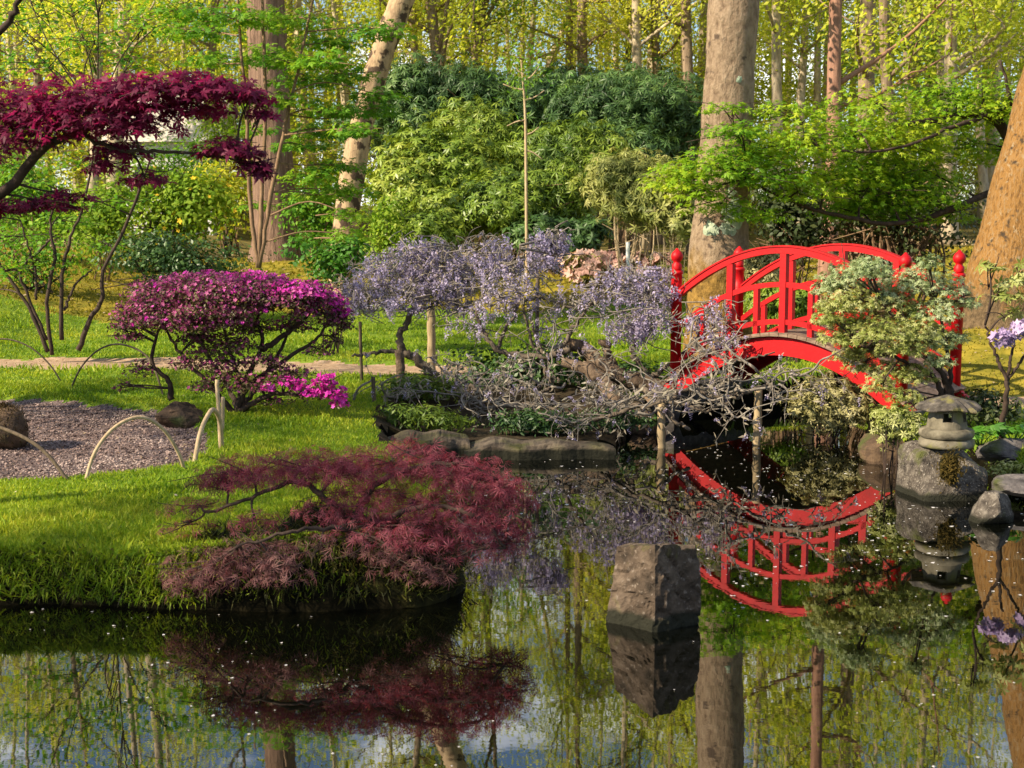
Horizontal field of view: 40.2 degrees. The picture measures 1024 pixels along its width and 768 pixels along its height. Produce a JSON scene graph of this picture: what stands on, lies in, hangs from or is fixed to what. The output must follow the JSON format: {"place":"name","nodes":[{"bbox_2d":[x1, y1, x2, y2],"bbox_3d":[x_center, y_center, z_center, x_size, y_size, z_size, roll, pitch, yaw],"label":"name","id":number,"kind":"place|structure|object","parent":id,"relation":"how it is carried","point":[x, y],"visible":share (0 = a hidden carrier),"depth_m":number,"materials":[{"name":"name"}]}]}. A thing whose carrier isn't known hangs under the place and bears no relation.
{"place":"outdoors","nodes":[
{"label":"outdoors","id":0,"kind":"place"},
{"bbox_2d":[6,203,980,262],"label":"forest floor","id":1,"kind":"structure","parent":0,"point":[246,240],"depth_m":40.74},
{"bbox_2d":[0,0,76,234],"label":"woodland tree","id":2,"kind":"object","parent":1,"relation":"on","point":[36,78],"visible":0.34,"depth_m":36.98,"materials":[{"name":"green plant"}]},
{"bbox_2d":[4,0,199,238],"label":"woodland tree","id":3,"kind":"object","parent":1,"relation":"on","point":[86,25],"visible":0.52,"depth_m":31.93,"materials":[{"name":"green plant"}]},
{"bbox_2d":[9,0,214,235],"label":"woodland tree","id":4,"kind":"object","parent":1,"relation":"on","point":[122,40],"visible":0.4,"depth_m":35.23,"materials":[{"name":"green plant"}]},
{"bbox_2d":[115,122,224,247],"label":"woodland bush","id":5,"kind":"object","parent":1,"relation":"on","point":[181,161],"visible":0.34,"depth_m":33.36,"materials":[{"name":"green plant"}]},
{"bbox_2d":[101,95,240,234],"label":"garden house","id":6,"kind":"structure","parent":1,"relation":"on","point":[147,139],"depth_m":39.39,"materials":[{"name":"white glass"}]},
{"bbox_2d":[100,144,248,253],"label":"yellow shrub","id":7,"kind":"object","parent":1,"relation":"on","point":[192,208],"visible":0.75,"depth_m":30.43,"materials":[{"name":"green plant"}]},
{"bbox_2d":[115,0,246,233],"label":"woodland tree","id":8,"kind":"object","parent":1,"relation":"on","point":[210,45],"visible":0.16,"depth_m":39.00,"materials":[{"name":"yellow plant"}]},
{"bbox_2d":[184,44,251,250],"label":"woodland bush","id":9,"kind":"object","parent":1,"relation":"on","point":[222,129],"visible":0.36,"depth_m":35.36,"materials":[{"name":"green plant"}]},
{"bbox_2d":[187,158,252,256],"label":"yellow shrub","id":10,"kind":"object","parent":1,"relation":"on","point":[236,187],"visible":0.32,"depth_m":32.65,"materials":[{"name":"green plant"}]},
{"bbox_2d":[331,0,481,76],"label":"woodland tree","id":11,"kind":"object","parent":1,"relation":"on","point":[415,17],"visible":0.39,"depth_m":37.01,"materials":[{"name":"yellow plant"}]},
{"bbox_2d":[320,50,513,253],"bbox_3d":[-1.997,-5.308,32.390,4.846,4.862,2.880,0,7,0],"label":"rhododendron","id":12,"kind":"object","parent":1,"relation":"on","point":[419,84],"visible":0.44,"depth_m":31.75,"materials":[{"name":"plant"}]},
{"bbox_2d":[323,0,528,251],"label":"woodland tree","id":13,"kind":"object","parent":1,"relation":"on","point":[436,37],"visible":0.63,"depth_m":35.77,"materials":[{"name":"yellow plant"}]},
{"bbox_2d":[349,0,553,65],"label":"woodland tree","id":14,"kind":"object","parent":1,"relation":"on","point":[456,56],"visible":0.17,"depth_m":41.54,"materials":[{"name":"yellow plant"}]},
{"bbox_2d":[359,0,589,71],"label":"woodland tree","id":15,"kind":"object","parent":1,"relation":"on","point":[494,3],"visible":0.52,"depth_m":38.02,"materials":[{"name":"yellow plant"}]},
{"bbox_2d":[0,0,1023,242],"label":"woodland","id":16,"kind":"object","parent":1,"relation":"on","point":[327,96],"visible":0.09,"depth_m":45.78,"materials":[{"name":"green plant"}]},
{"bbox_2d":[428,54,625,254],"bbox_3d":[0.405,-5.263,32.673,5.595,4.739,3.343,0,7,0],"label":"rhododendron","id":17,"kind":"object","parent":1,"relation":"on","point":[516,105],"visible":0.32,"depth_m":31.70,"materials":[{"name":"plant"}]},
{"bbox_2d":[487,0,650,214],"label":"woodland tree","id":18,"kind":"object","parent":1,"relation":"on","point":[581,49],"visible":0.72,"depth_m":38.92,"materials":[{"name":"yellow plant"}]},
{"bbox_2d":[525,0,625,75],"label":"woodland tree","id":19,"kind":"object","parent":1,"relation":"on","point":[568,38],"visible":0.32,"depth_m":43.01,"materials":[{"name":"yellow plant"}]},
{"bbox_2d":[526,53,703,255],"bbox_3d":[2.744,-5.081,31.346,4.983,4.707,3.996,0,7,0],"label":"rhododendron","id":20,"kind":"object","parent":1,"relation":"on","point":[664,105],"visible":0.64,"depth_m":30.26,"materials":[{"name":"plant"}]},
{"bbox_2d":[530,0,706,250],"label":"woodland tree","id":21,"kind":"object","parent":1,"relation":"on","point":[635,41],"visible":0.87,"depth_m":37.15,"materials":[{"name":"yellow plant"}]},
{"bbox_2d":[545,0,706,244],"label":"woodland tree","id":22,"kind":"object","parent":1,"relation":"on","point":[656,46],"visible":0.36,"depth_m":39.62,"materials":[{"name":"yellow plant"}]},
{"bbox_2d":[638,0,705,251],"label":"woodland tree","id":23,"kind":"object","parent":1,"relation":"on","point":[686,41],"visible":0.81,"depth_m":35.06,"materials":[{"name":"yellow plant"}]},
{"bbox_2d":[694,0,853,245],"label":"woodland tree","id":24,"kind":"object","parent":1,"relation":"on","point":[802,76],"visible":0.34,"depth_m":36.17,"materials":[{"name":"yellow plant"}]},
{"bbox_2d":[755,0,858,241],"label":"woodland tree","id":25,"kind":"object","parent":1,"relation":"on","point":[775,49],"visible":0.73,"depth_m":33.27,"materials":[{"name":"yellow plant"}]},
{"bbox_2d":[767,0,859,229],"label":"woodland tree","id":26,"kind":"object","parent":1,"relation":"on","point":[817,84],"visible":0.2,"depth_m":41.19,"materials":[{"name":"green plant"}]},
{"bbox_2d":[793,0,1014,232],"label":"woodland tree","id":27,"kind":"object","parent":1,"relation":"on","point":[885,20],"visible":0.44,"depth_m":32.26,"materials":[{"name":"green plant"}]},
{"bbox_2d":[854,0,965,232],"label":"woodland tree","id":28,"kind":"object","parent":1,"relation":"on","point":[904,52],"visible":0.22,"depth_m":39.09,"materials":[{"name":"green plant"}]},
{"bbox_2d":[876,0,1021,176],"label":"woodland tree","id":29,"kind":"object","parent":1,"relation":"on","point":[939,72],"visible":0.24,"depth_m":35.12,"materials":[{"name":"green plant"}]},
{"bbox_2d":[876,0,1023,221],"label":"woodland tree","id":30,"kind":"object","parent":1,"relation":"on","point":[983,175],"visible":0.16,"depth_m":37.45,"materials":[{"name":"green plant"}]},
{"bbox_2d":[896,0,1023,243],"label":"woodland tree","id":31,"kind":"object","parent":1,"relation":"on","point":[1003,48],"visible":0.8,"depth_m":29.95,"materials":[{"name":"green plant"}]},
{"bbox_2d":[962,1,1021,187],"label":"woodland tree","id":32,"kind":"object","parent":1,"relation":"on","point":[992,168],"visible":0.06,"depth_m":39.16,"materials":[{"name":"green plant"}]},
{"bbox_2d":[0,397,1023,767],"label":"water","id":33,"kind":"structure","parent":0,"point":[532,659],"depth_m":6.77,"materials":[{"name":"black liquid"}]},
{"bbox_2d":[606,542,700,631],"bbox_3d":[0.733,1.162,7.298,0.495,0.761,0.484,0,7,0],"label":"pond rock","id":34,"kind":"object","parent":33,"relation":"in","point":[655,587],"visible":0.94,"depth_m":7.17,"materials":[{"name":"stone"}]},
{"bbox_2d":[895,440,987,501],"bbox_3d":[3.294,0.786,10.564,0.602,0.769,0.705,-1,7,-12],"label":"boulder","id":35,"kind":"object","parent":33,"relation":"in","point":[929,474],"visible":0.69,"depth_m":10.39,"materials":[{"name":"stone"}]},
{"bbox_2d":[915,395,981,449],"bbox_3d":[3.277,0.274,10.534,0.516,0.388,0.508,0,7,0],"label":"stone lantern","id":36,"kind":"object","parent":35,"relation":"on","point":[940,430],"visible":1,"depth_m":10.41,"materials":[{"name":"stone"}]},
{"bbox_2d":[968,490,1013,523],"bbox_3d":[3.315,0.891,9.697,0.311,0.308,0.291,-3,8,-27],"label":"shore rock","id":37,"kind":"object","parent":33,"relation":"in","point":[991,507],"visible":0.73,"depth_m":9.60,"materials":[{"name":"stone"}]},
{"bbox_2d":[992,474,1023,496],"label":"shore rock","id":38,"kind":"object","parent":33,"relation":"on","point":[1010,484],"visible":0.97,"depth_m":10.18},
{"bbox_2d":[0,291,1023,611],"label":"lawn","id":39,"kind":"structure","parent":0,"point":[144,405],"depth_m":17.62,"materials":[{"name":"plant"}]},
{"bbox_2d":[0,0,184,354],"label":"multistem tree","id":40,"kind":"object","parent":39,"relation":"on","point":[36,320],"visible":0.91,"depth_m":17.55,"materials":[{"name":"green plant"}]},
{"bbox_2d":[0,398,209,479],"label":"gravel area","id":41,"kind":"object","parent":39,"relation":"on","point":[5,471],"visible":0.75,"depth_m":11.47,"materials":[{"name":"gravel"}]},
{"bbox_2d":[0,399,33,449],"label":"round mound","id":42,"kind":"object","parent":41,"relation":"on","point":[12,417],"visible":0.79,"depth_m":11.11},
{"bbox_2d":[0,399,207,479],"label":"gravel stones","id":43,"kind":"object","parent":41,"relation":"on","point":[93,435],"visible":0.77,"depth_m":11.65,"materials":[{"name":"gravel"}]},
{"bbox_2d":[155,401,202,428],"bbox_3d":[-2.959,0.284,12.551,0.427,0.268,0.365,0,7,0],"label":"bank rock","id":44,"kind":"object","parent":41,"relation":"on","point":[177,414],"visible":0.92,"depth_m":12.43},
{"bbox_2d":[85,415,185,479],"bbox_3d":[-2.660,0.466,9.905,0.815,0.493,0.082,-6,9,-39],"label":"edging hoop","id":45,"kind":"object","parent":39,"relation":"on","point":[153,421],"visible":0.88,"depth_m":9.86,"materials":[{"name":"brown wood"}]},
{"bbox_2d":[0,0,282,219],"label":"purple maple","id":46,"kind":"object","parent":39,"relation":"on","point":[70,109],"visible":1,"depth_m":7.68,"materials":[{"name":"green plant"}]},
{"bbox_2d":[74,220,271,303],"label":"evergreen shrub","id":47,"kind":"object","parent":39,"relation":"on","point":[172,259],"visible":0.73,"depth_m":21.64,"materials":[{"name":"green plant"}]},
{"bbox_2d":[192,407,223,460],"bbox_3d":[-2.308,0.399,10.685,0.071,0.434,0.651,1,7,8],"label":"edging hoop","id":48,"kind":"object","parent":39,"relation":"on","point":[202,427],"visible":0.89,"depth_m":10.58,"materials":[{"name":"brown wood"}]},
{"bbox_2d":[107,268,357,411],"bbox_3d":[-2.595,-0.381,13.091,2.346,1.412,1.653,0,7,0],"label":"azalea","id":49,"kind":"object","parent":39,"relation":"on","point":[175,298],"visible":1,"depth_m":12.70,"materials":[{"name":"purple plant"}]},
{"bbox_2d":[0,447,466,608],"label":"bank grass","id":50,"kind":"structure","parent":39,"relation":"on","point":[279,581],"depth_m":7.51,"materials":[{"name":"plant"}]},
{"bbox_2d":[170,490,477,607],"bbox_3d":[-1.078,1.014,7.975,1.837,0.819,1.165,0,7,0],"label":"moss mound","id":51,"kind":"object","parent":39,"relation":"on","point":[397,592],"visible":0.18,"depth_m":7.75,"materials":[{"name":"green plant"}]},
{"bbox_2d":[273,228,377,353],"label":"bright green shrub","id":52,"kind":"object","parent":39,"relation":"on","point":[338,255],"visible":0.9,"depth_m":18.36,"materials":[{"name":"green plant"}]},
{"bbox_2d":[146,432,540,603],"bbox_3d":[-0.912,0.697,7.659,2.124,0.838,1.248,-2,7,-16],"label":"laceleaf maple","id":53,"kind":"object","parent":39,"relation":"on","point":[393,468],"visible":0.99,"depth_m":7.57,"materials":[{"name":"red plant"}]},
{"bbox_2d":[355,185,417,291],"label":"yellow shrub","id":54,"kind":"object","parent":39,"relation":"on","point":[381,229],"visible":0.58,"depth_m":23.75,"materials":[{"name":"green plant"}]},
{"bbox_2d":[388,429,469,458],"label":"edging slab","id":55,"kind":"structure","parent":39,"relation":"on","point":[457,443],"depth_m":12.22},
{"bbox_2d":[371,380,641,445],"bbox_3d":[-0.003,0.378,13.573,2.610,0.399,4.290,0,7,0],"label":"planting bed","id":56,"kind":"object","parent":39,"relation":"on","point":[482,432],"visible":0.32,"depth_m":13.78,"materials":[{"name":"plant"}]},
{"bbox_2d":[361,368,468,403],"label":"ground cover","id":57,"kind":"object","parent":56,"relation":"on","point":[436,385],"visible":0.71,"depth_m":14.05,"materials":[{"name":"green plant"}]},
{"bbox_2d":[326,226,516,407],"bbox_3d":[-1.146,-0.636,14.430,1.865,1.968,2.590,3,7,21],"label":"wisteria","id":58,"kind":"object","parent":56,"relation":"on","point":[434,273],"visible":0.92,"depth_m":14.70,"materials":[{"name":"purple plant"}]},
{"bbox_2d":[370,401,478,432],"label":"ground cover","id":59,"kind":"object","parent":56,"relation":"on","point":[439,419],"visible":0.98,"depth_m":12.93,"materials":[{"name":"green plant"}]},
{"bbox_2d":[440,334,596,392],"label":"ground cover","id":60,"kind":"object","parent":56,"relation":"on","point":[488,364],"visible":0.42,"depth_m":14.78,"materials":[{"name":"green plant"}]},
{"bbox_2d":[471,406,626,436],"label":"ground cover","id":61,"kind":"object","parent":56,"relation":"on","point":[523,423],"visible":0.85,"depth_m":12.92,"materials":[{"name":"green plant"}]},
{"bbox_2d":[571,406,669,432],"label":"ground cover","id":62,"kind":"object","parent":56,"relation":"on","point":[634,420],"visible":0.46,"depth_m":13.23,"materials":[{"name":"green plant"}]},
{"bbox_2d":[415,220,861,446],"bbox_3d":[1.111,-0.262,13.402,4.452,2.587,2.808,2,7,16],"label":"wisteria","id":63,"kind":"object","parent":56,"relation":"on","point":[604,372],"visible":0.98,"depth_m":14.04,"materials":[{"name":"plant"}]},
{"bbox_2d":[464,436,615,460],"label":"edging slab","id":64,"kind":"structure","parent":39,"relation":"on","point":[503,448],"depth_m":12.11,"materials":[{"name":"stone"}]},
{"bbox_2d":[637,163,694,313],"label":"pale rhododendron","id":65,"kind":"object","parent":39,"relation":"on","point":[675,223],"visible":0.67,"depth_m":22.73,"materials":[{"name":"green plant"}]},
{"bbox_2d":[682,0,759,358],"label":"beech tree","id":66,"kind":"object","parent":39,"relation":"on","point":[732,31],"visible":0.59,"depth_m":17.50,"materials":[{"name":"brown plant"}]},
{"bbox_2d":[732,243,802,328],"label":"white flowered shrub","id":67,"kind":"object","parent":39,"relation":"on","point":[752,265],"visible":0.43,"depth_m":17.27,"materials":[{"name":"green plant"}]},
{"bbox_2d":[743,279,831,362],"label":"leafy shrub","id":68,"kind":"object","parent":39,"relation":"on","point":[801,301],"visible":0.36,"depth_m":16.84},
{"bbox_2d":[748,148,847,326],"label":"twiggy shrub","id":69,"kind":"object","parent":39,"relation":"on","point":[798,233],"visible":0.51,"depth_m":20.13,"materials":[{"name":"green plant"}]},
{"bbox_2d":[651,243,969,421],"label":"arched bridge","id":70,"kind":"structure","parent":39,"relation":"on","point":[786,337],"depth_m":13.75,"materials":[{"name":"red paint"}]},
{"bbox_2d":[776,369,877,441],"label":"variegated shrub","id":71,"kind":"object","parent":39,"relation":"on","point":[833,415],"visible":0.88,"depth_m":13.02,"materials":[{"name":"green plant"}]},
{"bbox_2d":[858,433,903,464],"bbox_3d":[3.241,0.612,12.061,0.525,0.470,0.408,0,7,0],"label":"shore rock","id":72,"kind":"object","parent":39,"relation":"on","point":[869,451],"visible":0.16,"depth_m":11.90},
{"bbox_2d":[759,0,1023,299],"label":"woodland tree","id":73,"kind":"object","parent":39,"relation":"on","point":[835,81],"visible":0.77,"depth_m":22.54,"materials":[{"name":"green plant"}]},
{"bbox_2d":[807,243,982,404],"bbox_3d":[3.211,-0.355,11.732,1.437,1.636,1.187,0,7,0],"label":"pieris","id":74,"kind":"object","parent":39,"relation":"on","point":[909,320],"visible":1,"depth_m":11.68,"materials":[{"name":"green plant"}]},
{"bbox_2d":[868,400,926,473],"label":"variegated shrub","id":75,"kind":"object","parent":39,"relation":"on","point":[894,425],"visible":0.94,"depth_m":11.40,"materials":[{"name":"green plant"}]},
{"bbox_2d":[949,385,1023,427],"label":"shade shrub","id":76,"kind":"object","parent":39,"relation":"on","point":[991,406],"visible":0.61,"depth_m":11.64,"materials":[{"name":"green plant"}]},
{"bbox_2d":[974,257,1023,438],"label":"lilac rhododendron","id":77,"kind":"object","parent":39,"relation":"on","point":[1006,337],"visible":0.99,"depth_m":10.97,"materials":[{"name":"green plant"}]},
{"bbox_2d":[975,438,1023,464],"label":"shore rock","id":78,"kind":"object","parent":39,"relation":"on","point":[1001,449],"visible":0.74,"depth_m":10.96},
{"bbox_2d":[0,246,1023,396],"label":"moss ground","id":79,"kind":"structure","parent":0,"point":[1005,354],"depth_m":23.80,"materials":[{"name":"plant"}]},
{"bbox_2d":[0,146,81,262],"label":"woodland bush","id":80,"kind":"object","parent":79,"relation":"on","point":[25,219],"visible":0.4,"depth_m":26.56,"materials":[{"name":"green plant"}]},
{"bbox_2d":[0,224,125,292],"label":"green shrub","id":81,"kind":"object","parent":79,"relation":"on","point":[39,268],"visible":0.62,"depth_m":23.85,"materials":[{"name":"green plant"}]},
{"bbox_2d":[61,169,154,281],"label":"woodland bush","id":82,"kind":"object","parent":79,"relation":"on","point":[112,220],"visible":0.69,"depth_m":25.66,"materials":[{"name":"green plant"}]},
{"bbox_2d":[124,0,418,267],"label":"maple sapling","id":83,"kind":"object","parent":79,"relation":"on","point":[263,59],"visible":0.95,"depth_m":20.31,"materials":[{"name":"green plant"}]},
{"bbox_2d":[247,0,302,261],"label":"brown tree","id":84,"kind":"object","parent":79,"relation":"on","point":[254,38],"visible":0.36,"depth_m":28.31,"materials":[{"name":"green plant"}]},
{"bbox_2d":[271,170,335,271],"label":"woodland bush","id":85,"kind":"object","parent":79,"relation":"on","point":[312,221],"visible":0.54,"depth_m":26.78,"materials":[{"name":"green plant"}]},
{"bbox_2d":[329,0,414,297],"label":"flaking tree","id":86,"kind":"object","parent":79,"relation":"on","point":[381,55],"visible":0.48,"depth_m":24.44,"materials":[{"name":"brown plant"}]},
{"bbox_2d":[379,201,477,280],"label":"rhododendron","id":87,"kind":"object","parent":79,"relation":"on","point":[445,223],"visible":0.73,"depth_m":25.03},
{"bbox_2d":[362,108,521,258],"bbox_3d":[-1.439,-3.797,27.551,3.496,3.330,2.230,0,7,0],"label":"rhododendron","id":88,"kind":"object","parent":79,"relation":"on","point":[414,162],"visible":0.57,"depth_m":27.22,"materials":[{"name":"plant"}]},
{"bbox_2d":[422,95,523,264],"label":"rhododendron","id":89,"kind":"object","parent":79,"relation":"on","point":[485,118],"visible":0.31,"depth_m":28.82,"materials":[{"name":"plant"}]},
{"bbox_2d":[403,163,597,269],"bbox_3d":[-0.103,-3.097,26.241,3.857,2.097,2.730,1,7,8],"label":"rhododendron","id":90,"kind":"object","parent":79,"relation":"on","point":[494,204],"visible":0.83,"depth_m":25.47,"materials":[{"name":"plant"}]},
{"bbox_2d":[0,237,1022,495],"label":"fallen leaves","id":91,"kind":"object","parent":79,"relation":"on","point":[336,361],"visible":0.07,"depth_m":24.64,"materials":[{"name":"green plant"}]},
{"bbox_2d":[0,244,1023,396],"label":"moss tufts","id":92,"kind":"object","parent":79,"relation":"on","point":[300,263],"visible":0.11,"depth_m":24.82,"materials":[{"name":"plant"}]},
{"bbox_2d":[479,28,573,289],"bbox_3d":[0.261,-3.815,24.201,1.636,4.617,1.512,0,7,0],"label":"bare sapling","id":93,"kind":"object","parent":79,"relation":"on","point":[518,89],"visible":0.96,"depth_m":24.13,"materials":[{"name":"plant"}]},
{"bbox_2d":[513,151,592,269],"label":"rhododendron","id":94,"kind":"object","parent":79,"relation":"on","point":[568,173],"visible":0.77,"depth_m":25.70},
{"bbox_2d":[501,211,619,275],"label":"rhododendron","id":95,"kind":"object","parent":79,"relation":"on","point":[588,233],"visible":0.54,"depth_m":25.09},
{"bbox_2d":[498,110,641,264],"bbox_3d":[1.143,-3.882,28.168,3.019,3.151,1.965,0,7,0],"label":"rhododendron","id":96,"kind":"object","parent":79,"relation":"on","point":[577,143],"visible":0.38,"depth_m":27.71,"materials":[{"name":"plant"}]},
{"bbox_2d":[558,248,633,288],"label":"pink flowered plant","id":97,"kind":"object","parent":79,"relation":"on","point":[587,262],"visible":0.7,"depth_m":24.27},
{"bbox_2d":[567,147,692,297],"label":"pale rhododendron","id":98,"kind":"object","parent":79,"relation":"on","point":[615,192],"visible":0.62,"depth_m":23.52,"materials":[{"name":"green plant"}]},
{"bbox_2d":[586,116,679,251],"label":"rhododendron","id":99,"kind":"object","parent":79,"relation":"on","point":[651,140],"visible":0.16,"depth_m":28.19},
{"bbox_2d":[623,251,682,290],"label":"pink flowered plant","id":100,"kind":"object","parent":79,"relation":"on","point":[646,259],"visible":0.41,"depth_m":23.85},
{"bbox_2d":[637,60,1017,227],"bbox_3d":[4.285,-2.241,18.084,6.310,3.877,2.157,-4,8,-29],"label":"green maple","id":101,"kind":"object","parent":79,"relation":"on","point":[900,160],"visible":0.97,"depth_m":17.78,"materials":[{"name":"green plant"}]},
{"bbox_2d":[763,0,968,274],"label":"woodland tree","id":102,"kind":"object","parent":79,"relation":"on","point":[864,49],"visible":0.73,"depth_m":25.04,"materials":[{"name":"green plant"}]},
{"bbox_2d":[789,142,986,321],"bbox_3d":[5.548,-2.153,20.485,3.119,3.083,1.654,0,7,0],"label":"twiggy shrub","id":103,"kind":"object","parent":79,"relation":"on","point":[885,237],"visible":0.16,"depth_m":20.27,"materials":[{"name":"green plant"}]},
{"bbox_2d":[963,68,1023,329],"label":"leaning tree","id":104,"kind":"object","parent":79,"relation":"on","point":[1000,235],"visible":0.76,"depth_m":17.00,"materials":[{"name":"orange plant"}]},
{"bbox_2d":[0,357,1023,408],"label":"footpath","id":105,"kind":"structure","parent":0,"point":[325,364],"depth_m":17.54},
{"bbox_2d":[427,307,435,369],"bbox_3d":[-0.947,-0.408,16.469,0.109,0.990,0.115,0,7,0],"label":"support post","id":106,"kind":"object","parent":105,"relation":"on","point":[431,337],"visible":0.55,"depth_m":16.41,"materials":[{"name":"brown wood"}]},
{"bbox_2d":[1,0,1022,205],"label":"sky","id":107,"kind":"structure","parent":0,"point":[696,28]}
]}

